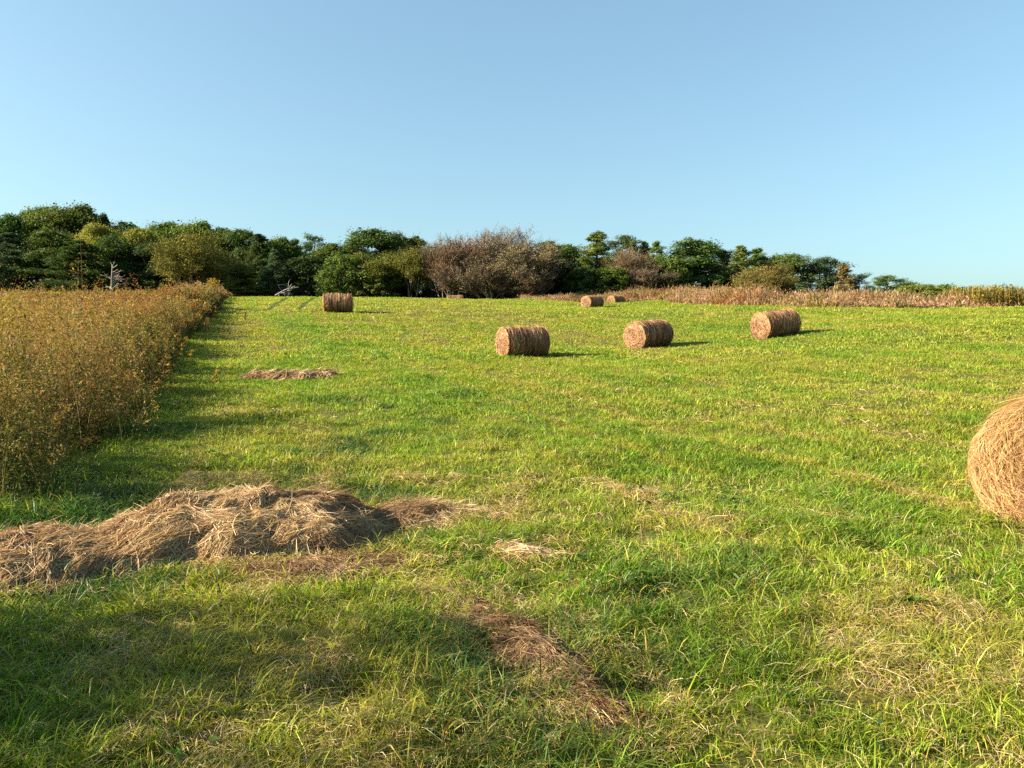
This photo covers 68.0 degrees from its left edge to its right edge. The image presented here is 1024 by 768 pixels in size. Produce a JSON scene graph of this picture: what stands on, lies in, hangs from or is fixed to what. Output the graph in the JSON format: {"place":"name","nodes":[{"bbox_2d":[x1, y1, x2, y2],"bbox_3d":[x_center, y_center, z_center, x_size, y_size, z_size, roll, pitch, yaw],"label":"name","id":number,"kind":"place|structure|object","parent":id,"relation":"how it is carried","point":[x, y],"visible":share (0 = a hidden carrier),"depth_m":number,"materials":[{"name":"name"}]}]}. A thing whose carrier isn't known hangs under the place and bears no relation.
{"place":"outdoors","nodes":[
{"label":"outdoors","id":0,"kind":"place"},
{"bbox_2d":[0,295,1023,767],"bbox_3d":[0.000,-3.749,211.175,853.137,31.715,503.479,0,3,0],"label":"ground","id":1,"kind":"structure","parent":0,"point":[824,688],"depth_m":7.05,"materials":[{"name":"green plant"}]},
{"bbox_2d":[0,290,19,374],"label":"goldenrod","id":2,"kind":"object","parent":1,"relation":"on","point":[7,317],"visible":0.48,"depth_m":16.91,"materials":[{"name":"brown plant"}]},
{"bbox_2d":[0,212,35,275],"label":"broadleaf tree","id":3,"kind":"object","parent":1,"relation":"on","point":[9,223],"visible":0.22,"depth_m":121.03,"materials":[{"name":"green plant"}]},
{"bbox_2d":[1,207,45,248],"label":"broadleaf tree","id":4,"kind":"object","parent":1,"relation":"on","point":[21,231],"visible":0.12,"depth_m":121.84,"materials":[{"name":"green plant"}]},
{"bbox_2d":[0,232,57,291],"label":"pine tree","id":5,"kind":"object","parent":1,"relation":"on","point":[11,241],"visible":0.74,"depth_m":111.63,"materials":[{"name":"green plant"}]},
{"bbox_2d":[8,228,75,282],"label":"pine tree","id":6,"kind":"object","parent":1,"relation":"on","point":[56,240],"visible":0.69,"depth_m":112.41,"materials":[{"name":"green plant"}]},
{"bbox_2d":[9,204,78,276],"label":"broadleaf tree","id":7,"kind":"object","parent":1,"relation":"on","point":[32,217],"visible":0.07,"depth_m":122.47,"materials":[{"name":"green plant"}]},
{"bbox_2d":[26,200,114,252],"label":"broadleaf tree","id":8,"kind":"object","parent":1,"relation":"on","point":[79,217],"visible":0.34,"depth_m":121.93,"materials":[{"name":"green plant"}]},
{"bbox_2d":[23,238,134,291],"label":"pine tree","id":9,"kind":"object","parent":1,"relation":"on","point":[71,254],"visible":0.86,"depth_m":107.05,"materials":[{"name":"green plant"}]},
{"bbox_2d":[66,220,124,281],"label":"broadleaf tree","id":10,"kind":"object","parent":1,"relation":"on","point":[92,232],"visible":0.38,"depth_m":113.39,"materials":[{"name":"green plant"}]},
{"bbox_2d":[93,212,110,261],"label":"pine tree","id":11,"kind":"object","parent":1,"relation":"on","point":[104,217],"visible":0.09,"depth_m":123.22,"materials":[{"name":"green plant"}]},
{"bbox_2d":[101,261,132,293],"bbox_3d":[-29.004,-7.377,55.624,2.268,3.269,1.197,0,3,0],"label":"dead tree","id":12,"kind":"object","parent":1,"relation":"on","point":[112,278],"visible":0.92,"depth_m":55.66,"materials":[{"name":"grey wood"}]},
{"bbox_2d":[88,233,152,290],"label":"broadleaf tree","id":13,"kind":"object","parent":1,"relation":"on","point":[110,246],"visible":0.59,"depth_m":110.13,"materials":[{"name":"green plant"}]},
{"bbox_2d":[105,220,139,236],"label":"broadleaf tree","id":14,"kind":"object","parent":1,"relation":"on","point":[124,226],"visible":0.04,"depth_m":123.20,"materials":[{"name":"green plant"}]},
{"bbox_2d":[0,240,246,507],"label":"meadow weeds","id":15,"kind":"object","parent":1,"relation":"on","point":[117,348],"visible":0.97,"depth_m":13.52,"materials":[{"name":"brown plant"}]},
{"bbox_2d":[114,226,160,283],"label":"broadleaf tree","id":16,"kind":"object","parent":1,"relation":"on","point":[144,235],"visible":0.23,"depth_m":112.29,"materials":[{"name":"green plant"}]},
{"bbox_2d":[142,226,166,260],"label":"broadleaf tree","id":17,"kind":"object","parent":1,"relation":"on","point":[154,232],"visible":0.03,"depth_m":121.73,"materials":[{"name":"green plant"}]},
{"bbox_2d":[119,241,195,289],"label":"broadleaf tree","id":18,"kind":"object","parent":1,"relation":"on","point":[142,252],"visible":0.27,"depth_m":109.43,"materials":[{"name":"green plant"}]},
{"bbox_2d":[145,220,200,281],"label":"broadleaf tree","id":19,"kind":"object","parent":1,"relation":"on","point":[161,227],"visible":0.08,"depth_m":120.83,"materials":[{"name":"green plant"}]},
{"bbox_2d":[144,226,236,285],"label":"sparse tree","id":20,"kind":"object","parent":1,"relation":"on","point":[182,261],"visible":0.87,"depth_m":99.61,"materials":[{"name":"green plant"}]},
{"bbox_2d":[160,217,221,283],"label":"broadleaf tree","id":21,"kind":"object","parent":1,"relation":"on","point":[200,226],"visible":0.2,"depth_m":120.58,"materials":[{"name":"green plant"}]},
{"bbox_2d":[206,277,219,293],"bbox_3d":[-24.272,-7.670,61.718,0.943,1.945,1.161,0,3,0],"label":"goldenrod","id":22,"kind":"object","parent":1,"relation":"on","point":[214,287],"visible":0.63,"depth_m":61.65,"materials":[{"name":"yellow plant"}]},
{"bbox_2d":[196,226,238,278],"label":"broadleaf tree","id":23,"kind":"object","parent":1,"relation":"on","point":[221,231],"visible":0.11,"depth_m":120.54,"materials":[{"name":"green plant"}]},
{"bbox_2d":[190,242,252,289],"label":"sparse tree","id":24,"kind":"object","parent":1,"relation":"on","point":[217,269],"visible":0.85,"depth_m":101.71,"materials":[{"name":"green plant"}]},
{"bbox_2d":[217,227,265,279],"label":"broadleaf tree","id":25,"kind":"object","parent":1,"relation":"on","point":[238,238],"visible":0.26,"depth_m":118.75,"materials":[{"name":"green plant"}]},
{"bbox_2d":[210,265,274,296],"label":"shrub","id":26,"kind":"object","parent":1,"relation":"on","point":[246,288],"visible":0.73,"depth_m":103.48,"materials":[{"name":"green plant"}]},
{"bbox_2d":[230,233,277,295],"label":"pine tree","id":27,"kind":"object","parent":1,"relation":"on","point":[258,238],"visible":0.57,"depth_m":110.40,"materials":[{"name":"green plant"}]},
{"bbox_2d":[0,481,509,598],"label":"hay windrow","id":28,"kind":"object","parent":1,"relation":"on","point":[264,519],"visible":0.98,"depth_m":5.78,"materials":[{"name":"plant"}]},
{"bbox_2d":[247,234,305,293],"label":"broadleaf tree","id":29,"kind":"object","parent":1,"relation":"on","point":[281,246],"visible":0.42,"depth_m":111.89,"materials":[{"name":"green plant"}]},
{"bbox_2d":[256,249,300,296],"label":"pine tree","id":30,"kind":"object","parent":1,"relation":"on","point":[275,270],"visible":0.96,"depth_m":104.64,"materials":[{"name":"green plant"}]},
{"bbox_2d":[275,280,295,296],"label":"fallen branches","id":31,"kind":"object","parent":1,"relation":"on","point":[288,289],"visible":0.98,"depth_m":98.30,"materials":[{"name":"grey wood"}]},
{"bbox_2d":[239,366,344,379],"bbox_3d":[-6.281,-0.298,21.480,3.176,0.439,1.497,0,3,-6],"label":"hay pile","id":32,"kind":"object","parent":1,"relation":"on","point":[284,374],"visible":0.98,"depth_m":21.27,"materials":[{"name":"plant"}]},
{"bbox_2d":[120,540,464,592],"bbox_3d":[-1.511,1.298,5.474,2.344,0.222,1.033,-1,4,-22],"label":"hay pile","id":33,"kind":"object","parent":1,"relation":"on","point":[314,564],"visible":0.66,"depth_m":5.36,"materials":[{"name":"plant"}]},
{"bbox_2d":[278,238,315,293],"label":"pine tree","id":34,"kind":"object","parent":1,"relation":"on","point":[295,241],"visible":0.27,"depth_m":112.50,"materials":[{"name":"green plant"}]},
{"bbox_2d":[276,253,338,296],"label":"broadleaf shrub","id":35,"kind":"object","parent":1,"relation":"on","point":[310,266],"visible":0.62,"depth_m":106.18,"materials":[{"name":"green plant"}]},
{"bbox_2d":[292,232,330,292],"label":"pine tree","id":36,"kind":"object","parent":1,"relation":"on","point":[309,245],"visible":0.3,"depth_m":113.12,"materials":[{"name":"green plant"}]},
{"bbox_2d":[304,242,352,291],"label":"broadleaf tree","id":37,"kind":"object","parent":1,"relation":"on","point":[329,249],"visible":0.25,"depth_m":111.50,"materials":[{"name":"green plant"}]},
{"bbox_2d":[322,292,353,311],"bbox_3d":[-11.189,-5.247,48.776,2.057,1.298,1.550,-1,3,-12],"label":"hay bale","id":38,"kind":"object","parent":1,"relation":"on","point":[337,302],"visible":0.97,"depth_m":48.24,"materials":[{"name":"plant"}]},
{"bbox_2d":[313,252,374,296],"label":"broadleaf shrub","id":39,"kind":"object","parent":1,"relation":"on","point":[340,263],"visible":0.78,"depth_m":101.46,"materials":[{"name":"green plant"}]},
{"bbox_2d":[331,244,369,290],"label":"broadleaf tree","id":40,"kind":"object","parent":1,"relation":"on","point":[364,250],"visible":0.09,"depth_m":112.42,"materials":[{"name":"green plant"}]},
{"bbox_2d":[0,226,716,298],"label":"woodland","id":41,"kind":"object","parent":1,"relation":"on","point":[428,292],"visible":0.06,"depth_m":110.72,"materials":[{"name":"green plant"}]},
{"bbox_2d":[345,262,409,297],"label":"broadleaf shrub","id":42,"kind":"object","parent":1,"relation":"on","point":[373,290],"visible":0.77,"depth_m":101.22,"materials":[{"name":"green plant"}]},
{"bbox_2d":[338,226,422,294],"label":"broadleaf tree","id":43,"kind":"object","parent":1,"relation":"on","point":[372,237],"visible":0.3,"depth_m":105.85,"materials":[{"name":"green plant"}]},
{"bbox_2d":[348,250,413,296],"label":"sparse tree","id":44,"kind":"object","parent":1,"relation":"on","point":[375,267],"visible":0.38,"depth_m":102.07,"materials":[{"name":"green plant"}]},
{"bbox_2d":[373,230,428,296],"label":"broadleaf tree","id":45,"kind":"object","parent":1,"relation":"on","point":[412,241],"visible":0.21,"depth_m":110.00,"materials":[{"name":"green plant"}]},
{"bbox_2d":[384,233,437,297],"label":"sparse tree","id":46,"kind":"object","parent":1,"relation":"on","point":[408,264],"visible":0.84,"depth_m":100.97,"materials":[{"name":"green plant"}]},
{"bbox_2d":[426,259,472,295],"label":"bare tree","id":47,"kind":"object","parent":1,"relation":"on","point":[447,286],"visible":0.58,"depth_m":98.12,"materials":[{"name":"brown plant"}]},
{"bbox_2d":[415,233,492,297],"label":"bare tree","id":48,"kind":"object","parent":1,"relation":"on","point":[441,255],"visible":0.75,"depth_m":99.56,"materials":[{"name":"brown plant"}]},
{"bbox_2d":[447,294,463,298],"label":"hay bale","id":49,"kind":"object","parent":1,"relation":"on","point":[456,296],"visible":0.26,"depth_m":88.14,"materials":[{"name":"plant"}]},
{"bbox_2d":[414,231,500,298],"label":"bare tree","id":50,"kind":"object","parent":1,"relation":"on","point":[472,250],"visible":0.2,"depth_m":101.84,"materials":[{"name":"brown plant"}]},
{"bbox_2d":[430,257,522,298],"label":"bare tree","id":51,"kind":"object","parent":1,"relation":"on","point":[487,283],"visible":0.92,"depth_m":96.99,"materials":[{"name":"brown plant"}]},
{"bbox_2d":[438,223,519,298],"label":"bare tree","id":52,"kind":"object","parent":1,"relation":"on","point":[494,239],"visible":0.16,"depth_m":102.35,"materials":[{"name":"brown plant"}]},
{"bbox_2d":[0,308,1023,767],"bbox_3d":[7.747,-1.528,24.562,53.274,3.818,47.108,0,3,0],"label":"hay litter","id":53,"kind":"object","parent":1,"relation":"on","point":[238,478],"visible":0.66,"depth_m":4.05,"materials":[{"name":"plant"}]},
{"bbox_2d":[475,223,555,298],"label":"bare tree","id":54,"kind":"object","parent":1,"relation":"on","point":[522,240],"visible":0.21,"depth_m":102.61,"materials":[{"name":"brown plant"}]},
{"bbox_2d":[471,240,570,298],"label":"sparse tree","id":55,"kind":"object","parent":1,"relation":"on","point":[519,263],"visible":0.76,"depth_m":97.62,"materials":[{"name":"brown plant"}]},
{"bbox_2d":[494,324,550,356],"bbox_3d":[0.403,-1.609,27.949,1.953,1.181,1.423,-3,4,-24],"label":"hay bale","id":56,"kind":"object","parent":1,"relation":"on","point":[527,340],"visible":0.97,"depth_m":27.49,"materials":[{"name":"plant"}]},
{"bbox_2d":[500,269,549,295],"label":"bare tree","id":57,"kind":"object","parent":1,"relation":"on","point":[538,283],"visible":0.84,"depth_m":96.44,"materials":[{"name":"brown plant"}]},
{"bbox_2d":[475,536,577,563],"bbox_3d":[0.121,1.306,5.932,0.864,0.225,0.639,0,3,0],"label":"hay pile","id":58,"kind":"object","parent":1,"relation":"on","point":[521,547],"visible":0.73,"depth_m":5.86,"materials":[{"name":"plant"}]},
{"bbox_2d":[525,255,558,295],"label":"bare tree","id":59,"kind":"object","parent":1,"relation":"on","point":[550,283],"visible":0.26,"depth_m":99.21,"materials":[{"name":"brown plant"}]},
{"bbox_2d":[527,240,568,291],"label":"broadleaf tree","id":60,"kind":"object","parent":1,"relation":"on","point":[543,242],"visible":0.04,"depth_m":110.83,"materials":[{"name":"green plant"}]},
{"bbox_2d":[447,591,681,758],"bbox_3d":[0.123,1.430,3.970,0.616,0.353,2.141,-2,4,-27],"label":"hay pile","id":61,"kind":"object","parent":1,"relation":"on","point":[529,643],"visible":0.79,"depth_m":3.80,"materials":[{"name":"plant"}]},
{"bbox_2d":[536,259,592,294],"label":"broadleaf shrub","id":62,"kind":"object","parent":1,"relation":"on","point":[571,266],"visible":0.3,"depth_m":103.00,"materials":[{"name":"green plant"}]},
{"bbox_2d":[546,243,590,282],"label":"broadleaf tree","id":63,"kind":"object","parent":1,"relation":"on","point":[569,250],"visible":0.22,"depth_m":110.16,"materials":[{"name":"green plant"}]},
{"bbox_2d":[557,254,594,293],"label":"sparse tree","id":64,"kind":"object","parent":1,"relation":"on","point":[575,261],"visible":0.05,"depth_m":110.45,"materials":[{"name":"green plant"}]},
{"bbox_2d":[560,265,609,295],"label":"broadleaf shrub","id":65,"kind":"object","parent":1,"relation":"on","point":[580,273],"visible":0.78,"depth_m":100.66,"materials":[{"name":"green plant"}]},
{"bbox_2d":[562,230,619,293],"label":"pine tree","id":66,"kind":"object","parent":1,"relation":"on","point":[593,250],"visible":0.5,"depth_m":106.31,"materials":[{"name":"green plant"}]},
{"bbox_2d":[581,295,603,307],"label":"hay bale","id":67,"kind":"object","parent":1,"relation":"on","point":[591,301],"visible":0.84,"depth_m":71.09,"materials":[{"name":"plant"}]},
{"bbox_2d":[582,266,641,293],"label":"broadleaf shrub","id":68,"kind":"object","parent":1,"relation":"on","point":[606,274],"visible":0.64,"depth_m":100.18,"materials":[{"name":"green plant"}]},
{"bbox_2d":[606,295,624,302],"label":"hay bale","id":69,"kind":"object","parent":1,"relation":"on","point":[616,298],"visible":0.67,"depth_m":86.01,"materials":[{"name":"plant"}]},
{"bbox_2d":[603,233,648,263],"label":"pine tree","id":70,"kind":"object","parent":1,"relation":"on","point":[631,243],"visible":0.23,"depth_m":112.37,"materials":[{"name":"green plant"}]},
{"bbox_2d":[596,245,656,290],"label":"bare tree","id":71,"kind":"object","parent":1,"relation":"on","point":[624,261],"visible":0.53,"depth_m":103.16,"materials":[{"name":"brown plant"}]},
{"bbox_2d":[636,241,655,287],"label":"pine tree","id":72,"kind":"object","parent":1,"relation":"on","point":[644,244],"visible":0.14,"depth_m":112.69,"materials":[{"name":"green plant"}]},
{"bbox_2d":[623,318,673,348],"bbox_3d":[5.910,-2.214,32.901,2.080,1.264,1.493,-8,7,-36],"label":"hay bale","id":73,"kind":"object","parent":1,"relation":"on","point":[639,334],"visible":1,"depth_m":32.40,"materials":[{"name":"plant"}]},
{"bbox_2d":[617,262,681,288],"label":"bare tree","id":74,"kind":"object","parent":1,"relation":"on","point":[641,278],"visible":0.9,"depth_m":100.96,"materials":[{"name":"brown plant"}]},
{"bbox_2d":[641,240,675,290],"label":"pine tree","id":75,"kind":"object","parent":1,"relation":"on","point":[657,249],"visible":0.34,"depth_m":106.91,"materials":[{"name":"green plant"}]},
{"bbox_2d":[641,255,696,292],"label":"broadleaf shrub","id":76,"kind":"object","parent":1,"relation":"on","point":[663,263],"visible":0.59,"depth_m":102.64,"materials":[{"name":"green plant"}]},
{"bbox_2d":[645,236,729,288],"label":"broadleaf tree","id":77,"kind":"object","parent":1,"relation":"on","point":[695,265],"visible":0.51,"depth_m":105.26,"materials":[{"name":"green plant"}]},
{"bbox_2d":[685,244,735,288],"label":"pine tree","id":78,"kind":"object","parent":1,"relation":"on","point":[724,256],"visible":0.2,"depth_m":108.02,"materials":[{"name":"green plant"}]},
{"bbox_2d":[715,250,733,287],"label":"pine tree","id":79,"kind":"object","parent":1,"relation":"on","point":[725,262],"visible":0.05,"depth_m":112.78,"materials":[{"name":"green plant"}]},
{"bbox_2d":[714,244,758,289],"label":"pine tree","id":80,"kind":"object","parent":1,"relation":"on","point":[740,259],"visible":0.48,"depth_m":104.54,"materials":[{"name":"green plant"}]},
{"bbox_2d":[738,247,767,291],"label":"pine tree","id":81,"kind":"object","parent":1,"relation":"on","point":[757,254],"visible":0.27,"depth_m":107.47,"materials":[{"name":"green plant"}]},
{"bbox_2d":[727,262,803,293],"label":"bush","id":82,"kind":"object","parent":1,"relation":"on","point":[766,279],"visible":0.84,"depth_m":97.70,"materials":[{"name":"green plant"}]},
{"bbox_2d":[517,282,1022,308],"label":"tall dry grass","id":83,"kind":"structure","parent":1,"relation":"on","point":[724,295],"depth_m":61.17,"materials":[{"name":"beige plant"}]},
{"bbox_2d":[749,307,801,338],"bbox_3d":[11.588,-2.703,33.374,2.041,1.232,1.465,-8,6,-22],"label":"hay bale","id":84,"kind":"object","parent":1,"relation":"on","point":[775,323],"visible":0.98,"depth_m":32.92,"materials":[{"name":"plant"}]},
{"bbox_2d":[749,252,802,294],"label":"broadleaf tree","id":85,"kind":"object","parent":1,"relation":"on","point":[774,262],"visible":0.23,"depth_m":106.65,"materials":[{"name":"green plant"}]},
{"bbox_2d":[767,251,838,295],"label":"tree","id":86,"kind":"object","parent":1,"relation":"on","point":[795,258],"visible":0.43,"depth_m":104.94,"materials":[{"name":"green plant"}]},
{"bbox_2d":[795,255,860,292],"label":"tree","id":87,"kind":"object","parent":1,"relation":"on","point":[826,264],"visible":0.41,"depth_m":105.62,"materials":[{"name":"green plant"}]},
{"bbox_2d":[832,264,858,293],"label":"pine tree","id":88,"kind":"object","parent":1,"relation":"on","point":[844,270],"visible":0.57,"depth_m":102.81,"materials":[{"name":"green plant"}]},
{"bbox_2d":[845,272,875,291],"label":"pine tree","id":89,"kind":"object","parent":1,"relation":"on","point":[861,281],"visible":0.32,"depth_m":104.85,"materials":[{"name":"green plant"}]},
{"bbox_2d":[862,273,914,295],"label":"pine tree","id":90,"kind":"object","parent":1,"relation":"on","point":[883,281],"visible":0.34,"depth_m":98.88,"materials":[{"name":"green plant"}]},
{"bbox_2d":[893,282,921,291],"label":"pine tree","id":91,"kind":"object","parent":1,"relation":"on","point":[912,283],"visible":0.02,"depth_m":101.05,"materials":[{"name":"green plant"}]},
{"bbox_2d":[885,283,950,297],"bbox_3d":[31.359,-6.847,58.697,5.161,1.884,5.025,3,4,38],"label":"broadleaf shrub","id":92,"kind":"object","parent":1,"relation":"on","point":[931,289],"visible":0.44,"depth_m":57.57,"materials":[{"name":"green plant"}]},
{"bbox_2d":[925,282,961,296],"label":"broadleaf shrub","id":93,"kind":"object","parent":1,"relation":"on","point":[944,286],"visible":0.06,"depth_m":96.36,"materials":[{"name":"green plant"}]},
{"bbox_2d":[940,284,1023,305],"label":"yellow weeds","id":94,"kind":"object","parent":1,"relation":"on","point":[974,292],"visible":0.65,"depth_m":51.46,"materials":[{"name":"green plant"}]},
{"bbox_2d":[963,389,1023,526],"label":"hay bale","id":95,"kind":"object","parent":1,"relation":"on","point":[995,456],"visible":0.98,"depth_m":7.15,"materials":[{"name":"plant"}]},
{"bbox_2d":[1001,283,1009,301],"bbox_3d":[33.349,-6.022,51.239,0.546,1.691,0.576,0,3,0],"label":"weed stalk","id":96,"kind":"object","parent":1,"relation":"on","point":[1006,287],"visible":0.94,"depth_m":51.26,"materials":[{"name":"green plant"}]},
{"bbox_2d":[0,0,1023,293],"label":"sky","id":97,"kind":"structure","parent":0,"point":[879,137],"materials":[{"name":"blue"}]}
]}

